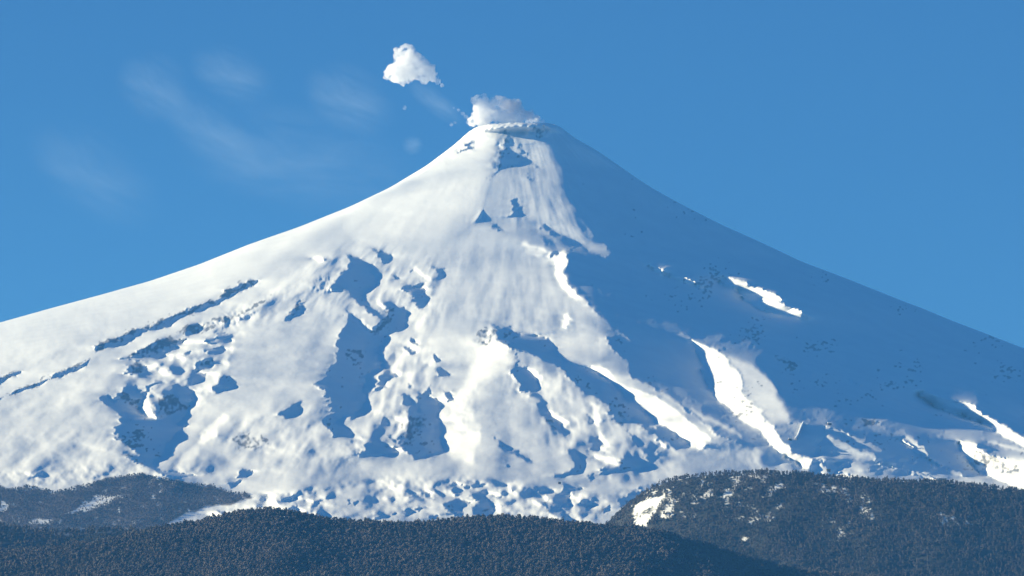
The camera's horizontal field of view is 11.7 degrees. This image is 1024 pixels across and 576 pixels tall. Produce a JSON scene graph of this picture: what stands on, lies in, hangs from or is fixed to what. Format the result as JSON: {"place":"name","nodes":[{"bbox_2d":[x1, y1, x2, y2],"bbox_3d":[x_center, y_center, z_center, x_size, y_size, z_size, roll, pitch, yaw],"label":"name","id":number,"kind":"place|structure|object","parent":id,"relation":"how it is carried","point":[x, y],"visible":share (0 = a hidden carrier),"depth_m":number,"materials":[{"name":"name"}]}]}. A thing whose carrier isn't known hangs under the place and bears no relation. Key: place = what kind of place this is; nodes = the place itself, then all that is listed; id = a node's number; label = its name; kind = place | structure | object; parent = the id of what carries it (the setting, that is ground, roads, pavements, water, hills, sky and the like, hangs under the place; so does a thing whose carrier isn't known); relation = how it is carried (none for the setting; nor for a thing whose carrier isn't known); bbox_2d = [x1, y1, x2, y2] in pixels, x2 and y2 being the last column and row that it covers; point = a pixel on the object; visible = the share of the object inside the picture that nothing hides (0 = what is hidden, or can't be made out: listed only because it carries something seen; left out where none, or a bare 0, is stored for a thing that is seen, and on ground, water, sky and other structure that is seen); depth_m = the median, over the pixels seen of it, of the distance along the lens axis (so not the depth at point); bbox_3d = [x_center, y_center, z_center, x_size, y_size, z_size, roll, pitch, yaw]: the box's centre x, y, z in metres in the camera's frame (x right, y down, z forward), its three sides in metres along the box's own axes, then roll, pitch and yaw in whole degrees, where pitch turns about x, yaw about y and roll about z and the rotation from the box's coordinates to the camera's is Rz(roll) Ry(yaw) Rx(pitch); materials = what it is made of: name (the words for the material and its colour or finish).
{"place":"outdoors","nodes":[
{"label":"outdoors","id":0,"kind":"place"},
{"bbox_2d":[0,530,123,548],"bbox_3d":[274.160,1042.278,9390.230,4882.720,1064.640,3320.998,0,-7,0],"label":"hill","id":1,"kind":"structure","parent":0,"point":[6,542],"depth_m":8560.74,"materials":[{"name":"green plant"}]},
{"bbox_2d":[0,521,149,548],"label":"forest","id":2,"kind":"object","parent":1,"relation":"on","point":[52,531],"visible":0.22,"depth_m":8570.31,"materials":[{"name":"green plant"}]},
{"bbox_2d":[1,519,795,575],"bbox_3d":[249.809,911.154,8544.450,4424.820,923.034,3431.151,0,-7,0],"label":"hill","id":3,"kind":"structure","parent":0,"point":[209,538],"depth_m":7698.92,"materials":[{"name":"green plant"}]},
{"bbox_2d":[0,506,881,575],"bbox_3d":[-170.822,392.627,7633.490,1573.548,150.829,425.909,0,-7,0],"label":"forest","id":4,"kind":"object","parent":3,"relation":"on","point":[612,543],"visible":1,"depth_m":7669.21,"materials":[{"name":"green plant"}]},
{"bbox_2d":[0,122,1023,535],"bbox_3d":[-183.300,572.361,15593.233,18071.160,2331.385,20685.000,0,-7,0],"label":"mountain","id":5,"kind":"structure","parent":0,"point":[510,318],"depth_m":13686.26,"materials":[{"name":"white snow"}]},
{"bbox_2d":[0,472,249,531],"bbox_3d":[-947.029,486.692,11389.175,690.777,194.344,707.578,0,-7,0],"label":"forest","id":6,"kind":"object","parent":5,"relation":"on","point":[98,515],"visible":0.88,"depth_m":11426.90,"materials":[{"name":"green plant"}]},
{"bbox_2d":[794,421,804,439],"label":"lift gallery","id":7,"kind":"object","parent":5,"relation":"on","point":[799,431],"visible":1,"depth_m":12504.07,"materials":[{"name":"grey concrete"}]},
{"bbox_2d":[0,0,1023,347],"label":"sky","id":8,"kind":"structure","parent":0,"point":[878,145],"materials":[{"name":"blue"}]},
{"bbox_2d":[610,473,1023,575],"bbox_3d":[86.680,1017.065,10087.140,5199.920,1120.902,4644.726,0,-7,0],"label":"hill","id":9,"kind":"structure","parent":0,"point":[641,512],"depth_m":8996.83,"materials":[{"name":"green plant"}]},
{"bbox_2d":[606,468,1023,575],"bbox_3d":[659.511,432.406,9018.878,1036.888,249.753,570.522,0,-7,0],"label":"forest","id":10,"kind":"object","parent":9,"relation":"on","point":[795,474],"visible":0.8,"depth_m":8991.39,"materials":[{"name":"green plant"}]}
]}

